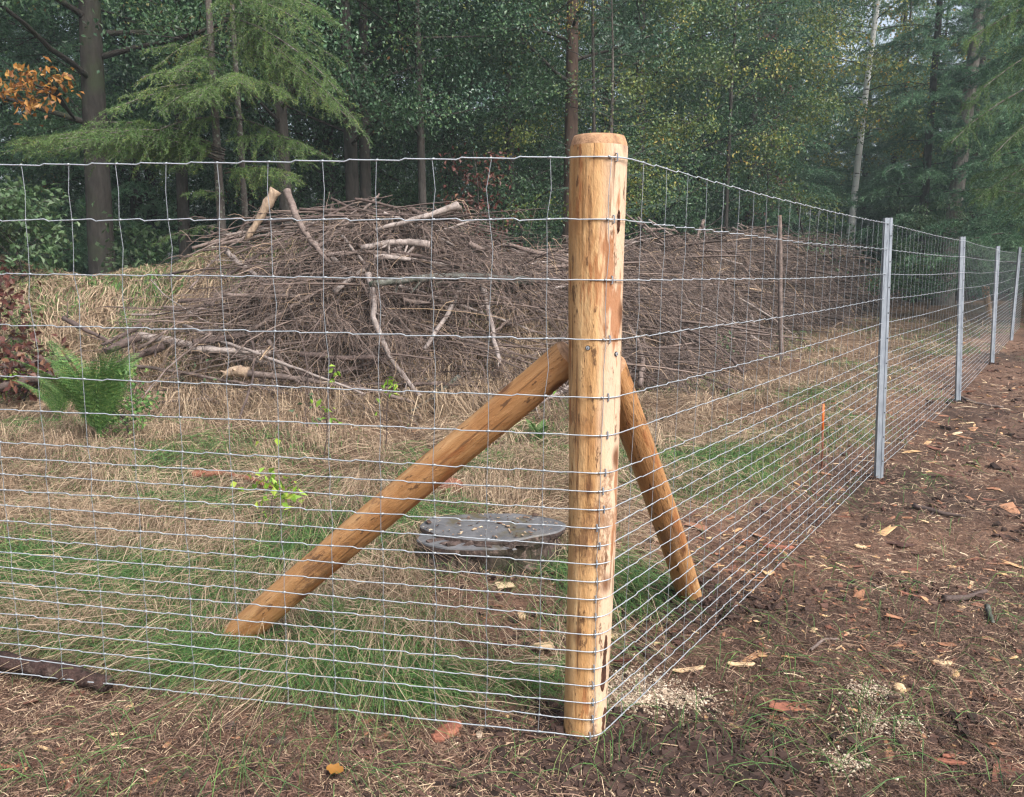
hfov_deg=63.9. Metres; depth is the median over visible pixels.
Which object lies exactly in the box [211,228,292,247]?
dead branch
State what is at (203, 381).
seedling
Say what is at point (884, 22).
sky
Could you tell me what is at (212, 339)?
log
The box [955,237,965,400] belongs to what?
steel post
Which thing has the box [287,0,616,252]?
woodland oak
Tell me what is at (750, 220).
woodland fir
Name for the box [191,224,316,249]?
dead branch
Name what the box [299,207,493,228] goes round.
dead branch
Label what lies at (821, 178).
woodland fir
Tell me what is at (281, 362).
dead branch
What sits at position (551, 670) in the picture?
wood chip
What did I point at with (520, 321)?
dead branch
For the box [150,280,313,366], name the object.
dead branch
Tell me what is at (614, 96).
woodland oak
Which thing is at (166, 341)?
dead branch
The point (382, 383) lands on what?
dead branch
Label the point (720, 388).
fallen branch
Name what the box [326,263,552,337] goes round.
dead branch
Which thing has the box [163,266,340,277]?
dead branch
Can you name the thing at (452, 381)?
branch
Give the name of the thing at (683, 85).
woodland oak
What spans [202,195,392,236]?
dead branch
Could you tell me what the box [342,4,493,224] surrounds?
woodland oak
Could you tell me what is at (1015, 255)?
woodland fir
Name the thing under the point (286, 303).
dead branch
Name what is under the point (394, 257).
log
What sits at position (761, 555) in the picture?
bark piece
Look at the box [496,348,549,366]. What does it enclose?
dead branch
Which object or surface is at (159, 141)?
larch tree
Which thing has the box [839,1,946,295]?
woodland fir
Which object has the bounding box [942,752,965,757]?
wood chip
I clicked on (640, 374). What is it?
dead branch
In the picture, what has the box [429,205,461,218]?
branch
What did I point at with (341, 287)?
dead branch
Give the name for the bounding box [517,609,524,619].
wood chip
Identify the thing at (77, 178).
woodland oak
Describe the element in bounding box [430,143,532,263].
autumn sapling
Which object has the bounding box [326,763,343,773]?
fallen leaf
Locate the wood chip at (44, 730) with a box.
[33,727,51,733]
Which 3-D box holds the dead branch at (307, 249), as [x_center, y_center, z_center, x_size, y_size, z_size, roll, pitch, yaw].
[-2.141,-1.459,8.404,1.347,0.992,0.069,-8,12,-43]
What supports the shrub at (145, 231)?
on the ground at (960, 541)
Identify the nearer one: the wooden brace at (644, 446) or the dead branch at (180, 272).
the wooden brace at (644, 446)
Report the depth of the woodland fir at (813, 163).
32.85 m
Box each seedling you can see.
[194,358,216,415]
[231,438,307,529]
[289,392,321,437]
[310,355,341,461]
[375,376,399,454]
[715,331,740,375]
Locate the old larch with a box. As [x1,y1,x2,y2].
[915,0,1012,305]
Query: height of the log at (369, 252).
0.242 m
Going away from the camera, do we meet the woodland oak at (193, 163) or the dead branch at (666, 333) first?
the dead branch at (666, 333)
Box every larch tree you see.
[0,0,372,250]
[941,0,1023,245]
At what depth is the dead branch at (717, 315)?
11.57 m
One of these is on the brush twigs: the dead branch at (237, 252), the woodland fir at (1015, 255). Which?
the dead branch at (237, 252)
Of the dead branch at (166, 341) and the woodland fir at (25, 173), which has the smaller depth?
the dead branch at (166, 341)
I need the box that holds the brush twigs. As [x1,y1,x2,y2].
[56,190,925,439]
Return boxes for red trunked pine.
[444,0,704,248]
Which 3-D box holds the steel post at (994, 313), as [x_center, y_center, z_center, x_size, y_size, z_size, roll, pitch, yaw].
[6.702,-1.169,11.399,0.047,1.865,0.031,-2,9,0]
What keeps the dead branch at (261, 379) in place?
on the brush twigs
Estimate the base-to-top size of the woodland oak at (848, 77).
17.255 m
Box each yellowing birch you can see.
[440,0,754,241]
[584,0,895,233]
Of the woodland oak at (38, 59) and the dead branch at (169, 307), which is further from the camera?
the woodland oak at (38, 59)
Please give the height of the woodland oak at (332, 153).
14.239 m
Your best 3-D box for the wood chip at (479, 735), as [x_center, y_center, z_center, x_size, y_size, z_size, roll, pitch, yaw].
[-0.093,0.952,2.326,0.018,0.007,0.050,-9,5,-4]
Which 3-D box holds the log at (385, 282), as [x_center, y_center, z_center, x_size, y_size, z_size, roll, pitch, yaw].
[-0.576,-1.122,8.159,1.899,0.260,0.176,-6,11,-35]
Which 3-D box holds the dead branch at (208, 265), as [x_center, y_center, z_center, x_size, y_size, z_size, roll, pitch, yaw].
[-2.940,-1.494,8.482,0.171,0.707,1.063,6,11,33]
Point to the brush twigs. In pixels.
(688, 290)
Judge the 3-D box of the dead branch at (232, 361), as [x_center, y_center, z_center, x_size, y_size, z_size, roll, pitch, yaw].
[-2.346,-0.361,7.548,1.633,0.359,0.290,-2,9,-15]
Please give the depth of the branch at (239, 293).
7.80 m
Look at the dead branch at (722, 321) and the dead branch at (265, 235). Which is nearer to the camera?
the dead branch at (265, 235)
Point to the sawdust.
(664, 691)
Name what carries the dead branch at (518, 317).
on the brush twigs
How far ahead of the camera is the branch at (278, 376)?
7.16 m
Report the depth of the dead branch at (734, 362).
9.55 m
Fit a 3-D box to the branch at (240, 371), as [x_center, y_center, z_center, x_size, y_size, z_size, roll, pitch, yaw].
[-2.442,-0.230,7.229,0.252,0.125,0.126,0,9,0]
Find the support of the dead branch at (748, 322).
on the brush twigs
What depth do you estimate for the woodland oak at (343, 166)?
19.37 m
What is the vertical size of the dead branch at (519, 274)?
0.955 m
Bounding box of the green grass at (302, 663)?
[0,213,1023,796]
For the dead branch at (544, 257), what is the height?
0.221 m
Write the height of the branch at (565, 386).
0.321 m
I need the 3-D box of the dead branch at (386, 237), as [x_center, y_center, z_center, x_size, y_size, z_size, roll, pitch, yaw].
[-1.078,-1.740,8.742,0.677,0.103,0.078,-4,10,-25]
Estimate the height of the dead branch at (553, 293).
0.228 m
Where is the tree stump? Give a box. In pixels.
[413,513,565,577]
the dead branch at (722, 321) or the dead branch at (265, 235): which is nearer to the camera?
the dead branch at (265, 235)
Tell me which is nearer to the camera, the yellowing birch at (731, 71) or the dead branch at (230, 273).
the dead branch at (230, 273)
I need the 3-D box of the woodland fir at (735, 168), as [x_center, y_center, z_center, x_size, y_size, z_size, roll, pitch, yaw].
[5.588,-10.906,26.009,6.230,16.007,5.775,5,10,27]
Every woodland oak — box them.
[0,0,149,254]
[0,0,239,264]
[0,3,318,264]
[0,5,76,182]
[0,17,172,261]
[0,24,53,187]
[0,27,75,253]
[4,0,272,267]
[26,0,400,249]
[64,0,483,224]
[73,10,291,255]
[146,0,566,244]
[192,2,433,243]
[196,0,556,231]
[220,0,609,259]
[256,1,525,205]
[273,43,464,199]
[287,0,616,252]
[341,0,741,258]
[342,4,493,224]
[385,40,493,213]
[392,0,700,251]
[428,8,563,246]
[459,0,808,247]
[463,0,886,241]
[504,0,747,234]
[514,0,692,237]
[556,0,749,235]
[556,0,896,235]
[581,0,885,237]
[762,0,889,230]
[850,1,996,218]
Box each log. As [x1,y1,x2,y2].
[0,354,76,370]
[0,367,61,389]
[0,651,113,692]
[92,343,165,364]
[102,332,141,360]
[189,346,271,366]
[192,325,243,345]
[299,351,374,360]
[326,247,450,270]
[360,238,429,254]
[369,272,532,299]
[374,253,467,268]
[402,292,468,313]
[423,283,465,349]
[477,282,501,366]
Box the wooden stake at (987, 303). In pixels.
[982,286,991,317]
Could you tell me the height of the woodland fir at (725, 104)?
17.656 m
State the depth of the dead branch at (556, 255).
10.08 m
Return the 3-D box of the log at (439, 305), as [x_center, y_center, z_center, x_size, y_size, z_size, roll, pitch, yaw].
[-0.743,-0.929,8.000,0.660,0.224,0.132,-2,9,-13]
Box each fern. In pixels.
[3,341,139,441]
[15,378,71,418]
[526,419,548,442]
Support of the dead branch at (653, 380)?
on the brush twigs
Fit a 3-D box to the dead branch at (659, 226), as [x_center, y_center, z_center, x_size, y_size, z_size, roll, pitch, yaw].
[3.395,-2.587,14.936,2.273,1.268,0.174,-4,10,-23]
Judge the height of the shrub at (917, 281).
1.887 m
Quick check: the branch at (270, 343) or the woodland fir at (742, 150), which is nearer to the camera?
the branch at (270, 343)
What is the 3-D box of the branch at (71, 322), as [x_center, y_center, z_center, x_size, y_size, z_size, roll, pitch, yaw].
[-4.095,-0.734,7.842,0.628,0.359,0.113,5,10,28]
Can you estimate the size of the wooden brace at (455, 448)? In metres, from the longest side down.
1.844 x 0.116 x 0.108 m
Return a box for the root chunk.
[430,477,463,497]
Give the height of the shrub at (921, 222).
3.485 m
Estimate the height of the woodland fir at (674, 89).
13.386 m
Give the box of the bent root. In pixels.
[191,469,282,491]
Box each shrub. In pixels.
[0,175,94,284]
[0,260,56,372]
[0,331,81,407]
[93,211,188,272]
[791,213,848,273]
[858,247,975,316]
[871,191,994,308]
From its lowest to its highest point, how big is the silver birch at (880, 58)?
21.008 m
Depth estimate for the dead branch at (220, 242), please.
8.60 m
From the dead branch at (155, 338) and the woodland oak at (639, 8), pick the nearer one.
the dead branch at (155, 338)
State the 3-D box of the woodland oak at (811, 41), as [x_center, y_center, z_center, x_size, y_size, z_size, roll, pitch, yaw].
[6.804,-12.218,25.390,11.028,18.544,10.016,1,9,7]
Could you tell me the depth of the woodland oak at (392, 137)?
27.79 m
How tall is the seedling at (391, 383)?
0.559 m
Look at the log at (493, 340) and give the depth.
7.90 m
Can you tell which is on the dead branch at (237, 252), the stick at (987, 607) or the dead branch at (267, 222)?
the dead branch at (267, 222)
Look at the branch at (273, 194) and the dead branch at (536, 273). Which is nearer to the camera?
the branch at (273, 194)
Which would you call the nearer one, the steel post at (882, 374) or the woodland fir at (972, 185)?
the steel post at (882, 374)
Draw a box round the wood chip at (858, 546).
[854,544,866,547]
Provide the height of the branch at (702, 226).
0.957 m
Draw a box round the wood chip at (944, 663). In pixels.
[933,659,952,665]
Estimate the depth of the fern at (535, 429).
6.27 m
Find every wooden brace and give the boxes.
[215,342,568,646]
[619,356,701,601]
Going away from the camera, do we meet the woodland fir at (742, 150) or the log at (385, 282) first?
the log at (385, 282)
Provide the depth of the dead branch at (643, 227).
13.87 m
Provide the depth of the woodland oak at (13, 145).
22.29 m
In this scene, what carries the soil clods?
on the ground at (960, 541)
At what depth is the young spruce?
14.46 m
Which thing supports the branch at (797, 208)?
on the brush twigs
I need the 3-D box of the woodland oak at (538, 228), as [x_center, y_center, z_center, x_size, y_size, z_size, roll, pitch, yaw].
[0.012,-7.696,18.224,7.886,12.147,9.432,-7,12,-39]
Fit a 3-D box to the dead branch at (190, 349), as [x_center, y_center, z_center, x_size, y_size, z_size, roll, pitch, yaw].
[-2.644,-0.528,7.391,0.210,0.842,2.101,4,10,23]
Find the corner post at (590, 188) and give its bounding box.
[564,133,627,739]
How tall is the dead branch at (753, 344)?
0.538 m
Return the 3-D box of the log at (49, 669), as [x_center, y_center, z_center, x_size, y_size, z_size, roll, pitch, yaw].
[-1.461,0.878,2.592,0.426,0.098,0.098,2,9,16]
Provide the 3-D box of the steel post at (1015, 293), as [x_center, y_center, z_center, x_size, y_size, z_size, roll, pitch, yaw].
[9.029,-1.749,14.731,0.048,1.908,0.031,0,9,0]
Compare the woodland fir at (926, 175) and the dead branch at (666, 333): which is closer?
the dead branch at (666, 333)
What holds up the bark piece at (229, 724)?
on the ground at (960, 541)
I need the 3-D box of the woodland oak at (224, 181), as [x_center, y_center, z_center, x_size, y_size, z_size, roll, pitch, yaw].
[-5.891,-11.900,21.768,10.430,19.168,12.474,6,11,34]
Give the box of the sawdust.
[607,661,946,788]
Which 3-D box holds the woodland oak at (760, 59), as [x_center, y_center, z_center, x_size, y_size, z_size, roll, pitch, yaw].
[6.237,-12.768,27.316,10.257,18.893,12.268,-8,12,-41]
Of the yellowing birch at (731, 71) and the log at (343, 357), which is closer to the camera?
the log at (343, 357)
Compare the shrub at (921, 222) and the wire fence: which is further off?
the shrub at (921, 222)
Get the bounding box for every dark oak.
[0,0,355,260]
[49,0,487,238]
[68,0,563,212]
[119,0,536,212]
[245,0,693,234]
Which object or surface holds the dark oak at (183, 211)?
on the ground at (960, 541)
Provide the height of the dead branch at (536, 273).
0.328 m
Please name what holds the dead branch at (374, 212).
on the dead branch at (522, 249)
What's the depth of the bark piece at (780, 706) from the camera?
2.44 m
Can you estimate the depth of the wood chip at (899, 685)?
2.55 m
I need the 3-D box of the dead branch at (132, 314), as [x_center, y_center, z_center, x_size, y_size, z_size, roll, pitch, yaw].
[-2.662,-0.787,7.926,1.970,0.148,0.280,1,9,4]
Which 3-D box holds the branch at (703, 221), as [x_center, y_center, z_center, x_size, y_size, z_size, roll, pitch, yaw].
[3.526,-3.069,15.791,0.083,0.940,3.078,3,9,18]
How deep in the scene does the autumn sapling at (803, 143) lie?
23.89 m
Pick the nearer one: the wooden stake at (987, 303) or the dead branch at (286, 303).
the dead branch at (286, 303)
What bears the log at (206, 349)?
on the dead branch at (232, 361)
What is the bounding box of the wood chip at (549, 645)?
[534,641,553,650]
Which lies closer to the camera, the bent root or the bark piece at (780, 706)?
the bark piece at (780, 706)
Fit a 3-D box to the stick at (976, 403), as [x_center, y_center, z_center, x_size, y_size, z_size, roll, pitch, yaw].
[4.538,0.032,8.011,0.101,0.049,0.579,-2,9,-11]
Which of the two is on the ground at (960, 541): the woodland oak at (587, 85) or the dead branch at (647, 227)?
the woodland oak at (587, 85)
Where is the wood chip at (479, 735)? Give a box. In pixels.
[476,730,481,738]
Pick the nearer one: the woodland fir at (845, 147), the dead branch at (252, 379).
the dead branch at (252, 379)
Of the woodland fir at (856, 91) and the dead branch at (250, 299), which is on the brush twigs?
the dead branch at (250, 299)
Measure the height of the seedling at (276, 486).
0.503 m
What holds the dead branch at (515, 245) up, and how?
on the brush twigs
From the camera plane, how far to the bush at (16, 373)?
7.33 m
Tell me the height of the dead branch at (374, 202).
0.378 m
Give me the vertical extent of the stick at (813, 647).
0.046 m
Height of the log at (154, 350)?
0.213 m
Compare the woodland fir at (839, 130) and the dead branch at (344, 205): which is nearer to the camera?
the dead branch at (344, 205)
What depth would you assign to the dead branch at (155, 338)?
7.86 m
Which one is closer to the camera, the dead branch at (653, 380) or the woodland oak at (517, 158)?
the dead branch at (653, 380)
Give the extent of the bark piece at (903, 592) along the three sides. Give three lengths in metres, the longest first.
0.110 x 0.025 x 0.013 m
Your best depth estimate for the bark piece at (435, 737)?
2.35 m
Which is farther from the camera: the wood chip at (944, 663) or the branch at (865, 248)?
the branch at (865, 248)
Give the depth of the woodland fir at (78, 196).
34.20 m
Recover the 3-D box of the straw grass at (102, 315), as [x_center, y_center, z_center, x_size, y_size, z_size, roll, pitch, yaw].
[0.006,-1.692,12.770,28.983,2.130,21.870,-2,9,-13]
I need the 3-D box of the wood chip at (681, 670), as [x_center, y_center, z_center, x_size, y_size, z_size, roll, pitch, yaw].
[0.585,0.892,2.709,0.120,0.011,0.028,-2,9,-14]
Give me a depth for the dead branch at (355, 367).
7.51 m
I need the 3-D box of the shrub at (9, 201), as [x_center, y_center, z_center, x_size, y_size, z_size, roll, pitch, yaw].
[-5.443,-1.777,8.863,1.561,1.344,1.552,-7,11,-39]
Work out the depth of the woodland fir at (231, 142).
33.45 m
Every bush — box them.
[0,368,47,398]
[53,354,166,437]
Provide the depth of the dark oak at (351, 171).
14.45 m
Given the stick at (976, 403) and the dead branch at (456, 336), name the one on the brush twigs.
the dead branch at (456, 336)
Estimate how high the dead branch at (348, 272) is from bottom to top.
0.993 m
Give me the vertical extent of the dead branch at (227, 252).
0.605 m
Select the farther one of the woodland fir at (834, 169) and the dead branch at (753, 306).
the woodland fir at (834, 169)
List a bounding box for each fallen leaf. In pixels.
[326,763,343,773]
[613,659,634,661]
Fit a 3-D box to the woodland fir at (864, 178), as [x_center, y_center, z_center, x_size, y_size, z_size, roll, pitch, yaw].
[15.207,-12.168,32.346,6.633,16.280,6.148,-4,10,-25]
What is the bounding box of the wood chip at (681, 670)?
[672,665,705,672]
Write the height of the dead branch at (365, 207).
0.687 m
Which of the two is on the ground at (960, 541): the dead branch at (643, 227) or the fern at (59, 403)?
the fern at (59, 403)
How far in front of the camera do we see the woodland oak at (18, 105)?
27.55 m
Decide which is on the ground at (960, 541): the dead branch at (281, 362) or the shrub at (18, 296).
the shrub at (18, 296)
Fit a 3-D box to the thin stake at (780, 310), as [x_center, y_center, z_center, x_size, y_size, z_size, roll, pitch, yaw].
[3.597,-1.371,10.988,0.076,2.114,0.066,-4,9,1]
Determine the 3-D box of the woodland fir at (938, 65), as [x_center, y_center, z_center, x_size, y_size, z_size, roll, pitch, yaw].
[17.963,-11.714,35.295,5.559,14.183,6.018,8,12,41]
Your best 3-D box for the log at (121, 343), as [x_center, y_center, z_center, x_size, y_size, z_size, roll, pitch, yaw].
[-3.606,-0.451,7.477,0.334,0.283,0.428,0,9,0]
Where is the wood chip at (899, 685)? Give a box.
[893,682,905,692]
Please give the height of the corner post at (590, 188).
1.785 m
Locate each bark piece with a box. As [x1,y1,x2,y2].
[225,721,234,729]
[266,736,287,745]
[431,719,461,743]
[750,552,766,556]
[763,543,793,549]
[769,701,809,712]
[897,590,921,598]
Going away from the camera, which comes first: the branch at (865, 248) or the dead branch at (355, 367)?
the dead branch at (355, 367)
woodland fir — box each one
[0,0,152,276]
[0,0,171,277]
[0,0,253,273]
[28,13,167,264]
[192,40,292,251]
[435,0,563,251]
[546,25,584,246]
[614,2,697,246]
[621,0,772,246]
[660,0,857,236]
[663,2,763,237]
[690,1,792,226]
[701,0,865,269]
[703,0,863,267]
[728,7,846,234]
[769,0,875,267]
[782,1,874,247]
[820,0,934,277]
[821,0,954,282]
[834,0,1020,301]
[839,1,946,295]
[870,1,972,290]
[879,0,1023,300]
[894,0,1021,295]
[897,0,1023,299]
[903,0,1023,313]
[937,1,1023,292]
[966,82,1023,296]
[982,26,1023,273]
[989,95,1023,292]
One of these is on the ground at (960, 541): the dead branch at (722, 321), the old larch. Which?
the old larch
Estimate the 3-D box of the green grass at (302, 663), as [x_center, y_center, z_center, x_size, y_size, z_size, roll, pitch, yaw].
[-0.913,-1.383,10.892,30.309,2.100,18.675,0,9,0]
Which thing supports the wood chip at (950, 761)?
on the ground at (960, 541)
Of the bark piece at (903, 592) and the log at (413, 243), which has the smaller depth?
the bark piece at (903, 592)
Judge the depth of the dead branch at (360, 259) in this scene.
8.25 m
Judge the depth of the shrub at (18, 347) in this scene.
7.15 m
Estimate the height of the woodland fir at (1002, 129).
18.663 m
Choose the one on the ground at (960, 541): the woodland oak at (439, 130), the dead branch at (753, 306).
the woodland oak at (439, 130)
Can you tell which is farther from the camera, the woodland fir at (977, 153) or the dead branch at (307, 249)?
the woodland fir at (977, 153)
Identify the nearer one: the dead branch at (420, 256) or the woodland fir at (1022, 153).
the dead branch at (420, 256)
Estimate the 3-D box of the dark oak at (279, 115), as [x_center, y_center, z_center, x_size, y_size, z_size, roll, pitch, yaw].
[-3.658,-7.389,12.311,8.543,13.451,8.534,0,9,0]
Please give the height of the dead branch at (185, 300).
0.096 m
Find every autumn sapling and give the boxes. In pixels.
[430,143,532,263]
[737,28,814,228]
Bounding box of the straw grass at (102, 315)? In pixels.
[0,219,1020,777]
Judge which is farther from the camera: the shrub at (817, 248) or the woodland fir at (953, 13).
the woodland fir at (953, 13)
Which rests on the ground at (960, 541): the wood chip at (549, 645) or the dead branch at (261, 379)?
the wood chip at (549, 645)
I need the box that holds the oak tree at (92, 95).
[0,0,370,276]
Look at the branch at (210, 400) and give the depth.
7.10 m
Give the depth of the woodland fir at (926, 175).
26.28 m
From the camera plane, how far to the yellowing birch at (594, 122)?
15.55 m
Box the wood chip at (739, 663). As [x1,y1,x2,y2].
[728,661,754,666]
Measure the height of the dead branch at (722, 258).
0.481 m
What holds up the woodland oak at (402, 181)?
on the ground at (960, 541)
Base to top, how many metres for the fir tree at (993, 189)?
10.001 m
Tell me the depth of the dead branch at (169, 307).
7.92 m
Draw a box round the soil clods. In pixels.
[8,354,1023,796]
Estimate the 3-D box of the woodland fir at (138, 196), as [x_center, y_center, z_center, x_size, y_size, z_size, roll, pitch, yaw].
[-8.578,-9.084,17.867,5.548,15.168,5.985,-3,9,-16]
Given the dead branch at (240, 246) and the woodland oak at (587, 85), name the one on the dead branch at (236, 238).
the dead branch at (240, 246)
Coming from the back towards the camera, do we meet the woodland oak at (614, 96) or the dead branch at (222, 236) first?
the woodland oak at (614, 96)
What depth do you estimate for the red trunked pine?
16.05 m
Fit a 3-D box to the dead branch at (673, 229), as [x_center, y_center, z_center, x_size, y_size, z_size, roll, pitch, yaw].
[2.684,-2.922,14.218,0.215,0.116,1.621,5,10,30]
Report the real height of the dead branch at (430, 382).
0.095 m
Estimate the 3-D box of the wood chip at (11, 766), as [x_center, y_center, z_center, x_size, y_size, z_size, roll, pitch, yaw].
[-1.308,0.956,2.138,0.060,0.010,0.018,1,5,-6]
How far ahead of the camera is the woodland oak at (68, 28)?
24.93 m
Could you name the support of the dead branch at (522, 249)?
on the brush twigs
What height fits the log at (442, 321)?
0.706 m
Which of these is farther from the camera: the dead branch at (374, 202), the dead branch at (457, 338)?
the dead branch at (374, 202)
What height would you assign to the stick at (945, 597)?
0.076 m
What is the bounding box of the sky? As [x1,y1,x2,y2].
[0,0,1018,268]
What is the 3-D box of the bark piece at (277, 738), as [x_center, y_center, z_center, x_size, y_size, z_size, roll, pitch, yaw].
[-0.655,0.951,2.283,0.060,0.010,0.038,-5,13,-11]
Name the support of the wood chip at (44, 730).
on the ground at (960, 541)
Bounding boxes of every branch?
[61,302,107,339]
[83,321,142,352]
[124,364,297,396]
[131,312,330,325]
[137,237,334,349]
[137,331,289,369]
[139,293,295,400]
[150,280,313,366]
[159,393,219,407]
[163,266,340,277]
[163,305,358,332]
[165,337,345,379]
[178,297,271,302]
[182,324,365,395]
[185,223,274,257]
[189,224,266,288]
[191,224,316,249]
[192,323,333,390]
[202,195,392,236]
[203,244,270,251]
[204,302,396,370]
[209,227,271,254]
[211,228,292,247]
[211,260,296,266]
[213,228,348,245]
[213,244,347,296]
[216,227,252,391]
[220,222,313,237]
[220,365,250,378]
[221,302,256,418]
[223,202,353,277]
[223,287,300,308]
[224,248,315,306]
[233,366,353,387]
[234,213,389,254]
[236,285,330,340]
[240,253,308,395]
[244,187,280,240]
[246,210,356,303]
[246,224,345,230]
[247,370,415,404]
[258,255,322,307]
[262,213,421,224]
[265,338,451,396]
[266,339,291,375]
[279,376,481,387]
[283,188,331,263]
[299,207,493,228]
[314,193,379,249]
[315,241,421,342]
[326,203,382,400]
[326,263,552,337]
[330,197,424,290]
[333,221,471,293]
[341,235,395,299]
[354,198,507,236]
[356,243,481,272]
[357,207,451,233]
[365,272,421,401]
[367,378,484,388]
[375,201,459,231]
[380,231,440,239]
[383,211,453,245]
[390,321,537,359]
[397,334,510,344]
[406,207,564,300]
[408,269,503,347]
[410,374,460,411]
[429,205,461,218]
[432,248,524,252]
[441,232,567,262]
[461,249,623,330]
[468,241,503,259]
[481,271,664,389]
[489,293,567,323]
[490,305,563,334]
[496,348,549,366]
[505,310,567,326]
[507,267,567,282]
[508,243,567,260]
[530,253,563,263]
[536,384,568,416]
[540,289,566,296]
[541,250,568,257]
[622,319,645,387]
[624,240,742,264]
[625,212,734,307]
[626,307,729,359]
[637,216,727,319]
[639,304,682,350]
[644,228,677,233]
[648,219,749,290]
[665,322,742,373]
[667,291,770,348]
[695,219,704,242]
[700,224,707,240]
[702,281,795,336]
[704,313,760,342]
[706,317,757,347]
[709,380,768,396]
[723,316,763,326]
[793,196,804,237]
[855,243,875,253]
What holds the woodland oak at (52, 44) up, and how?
on the ground at (960, 541)
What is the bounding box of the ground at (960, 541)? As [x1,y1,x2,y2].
[0,217,1023,796]
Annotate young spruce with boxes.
[545,0,689,221]
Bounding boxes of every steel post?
[874,218,892,478]
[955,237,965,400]
[990,246,999,362]
[1010,247,1021,340]
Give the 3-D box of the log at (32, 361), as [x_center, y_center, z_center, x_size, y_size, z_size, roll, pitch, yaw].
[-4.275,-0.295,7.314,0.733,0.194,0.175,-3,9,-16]
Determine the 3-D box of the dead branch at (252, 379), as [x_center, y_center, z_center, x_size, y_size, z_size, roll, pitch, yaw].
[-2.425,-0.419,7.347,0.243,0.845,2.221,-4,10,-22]
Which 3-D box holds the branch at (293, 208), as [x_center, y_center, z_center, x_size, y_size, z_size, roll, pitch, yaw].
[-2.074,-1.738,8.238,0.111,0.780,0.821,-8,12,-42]
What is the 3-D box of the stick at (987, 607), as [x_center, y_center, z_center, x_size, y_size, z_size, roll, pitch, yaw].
[1.812,0.815,3.108,0.024,0.026,0.145,3,10,21]
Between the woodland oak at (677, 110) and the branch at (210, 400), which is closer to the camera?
the branch at (210, 400)
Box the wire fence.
[0,155,1023,737]
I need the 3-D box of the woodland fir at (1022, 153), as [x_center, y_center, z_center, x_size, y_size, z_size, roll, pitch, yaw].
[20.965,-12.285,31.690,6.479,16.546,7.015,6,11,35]
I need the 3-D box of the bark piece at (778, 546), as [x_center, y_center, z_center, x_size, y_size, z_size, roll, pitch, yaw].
[1.253,0.695,3.859,0.140,0.023,0.038,3,1,8]
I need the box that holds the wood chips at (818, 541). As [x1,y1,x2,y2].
[0,221,1023,796]
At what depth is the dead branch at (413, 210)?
9.12 m
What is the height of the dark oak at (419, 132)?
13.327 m
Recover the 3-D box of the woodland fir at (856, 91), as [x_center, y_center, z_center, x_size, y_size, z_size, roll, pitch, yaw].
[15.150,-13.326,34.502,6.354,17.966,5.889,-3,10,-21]
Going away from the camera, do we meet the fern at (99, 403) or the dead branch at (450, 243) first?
the fern at (99, 403)
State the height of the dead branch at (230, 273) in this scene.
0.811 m
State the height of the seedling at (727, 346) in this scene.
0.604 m
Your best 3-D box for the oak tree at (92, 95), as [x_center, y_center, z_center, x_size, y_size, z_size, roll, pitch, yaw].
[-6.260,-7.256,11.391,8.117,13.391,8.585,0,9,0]
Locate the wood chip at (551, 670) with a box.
[530,666,555,676]
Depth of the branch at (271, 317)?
7.76 m
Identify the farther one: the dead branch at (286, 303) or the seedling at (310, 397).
the dead branch at (286, 303)
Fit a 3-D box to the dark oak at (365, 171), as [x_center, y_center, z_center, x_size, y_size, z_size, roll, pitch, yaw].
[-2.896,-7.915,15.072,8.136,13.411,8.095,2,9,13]
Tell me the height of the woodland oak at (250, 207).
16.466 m
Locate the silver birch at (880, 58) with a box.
[759,0,1015,254]
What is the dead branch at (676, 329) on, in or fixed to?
on the brush twigs
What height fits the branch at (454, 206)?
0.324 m
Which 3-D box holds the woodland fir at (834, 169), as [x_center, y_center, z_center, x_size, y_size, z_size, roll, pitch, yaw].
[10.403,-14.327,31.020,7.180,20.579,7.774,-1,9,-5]
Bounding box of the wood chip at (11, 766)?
[0,763,21,767]
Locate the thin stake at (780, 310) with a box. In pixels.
[777,215,783,361]
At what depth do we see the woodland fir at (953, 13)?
31.29 m
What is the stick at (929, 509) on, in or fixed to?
on the ground at (960, 541)
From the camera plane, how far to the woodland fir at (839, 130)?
36.14 m
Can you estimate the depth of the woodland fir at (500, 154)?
26.47 m
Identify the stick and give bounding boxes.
[809,637,839,650]
[821,404,823,467]
[912,503,965,517]
[941,588,987,602]
[961,396,1003,407]
[984,604,994,622]
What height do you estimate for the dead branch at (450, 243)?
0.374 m
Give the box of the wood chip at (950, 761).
[925,755,966,764]
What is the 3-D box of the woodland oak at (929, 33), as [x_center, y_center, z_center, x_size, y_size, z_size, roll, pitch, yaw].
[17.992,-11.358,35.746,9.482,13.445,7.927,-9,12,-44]
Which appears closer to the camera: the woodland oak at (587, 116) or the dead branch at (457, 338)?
the dead branch at (457, 338)
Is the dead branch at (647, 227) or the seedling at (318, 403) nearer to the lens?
the seedling at (318, 403)
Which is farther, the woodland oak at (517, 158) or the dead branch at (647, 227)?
the woodland oak at (517, 158)
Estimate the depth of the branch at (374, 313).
7.42 m
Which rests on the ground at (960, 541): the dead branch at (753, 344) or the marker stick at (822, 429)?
the marker stick at (822, 429)

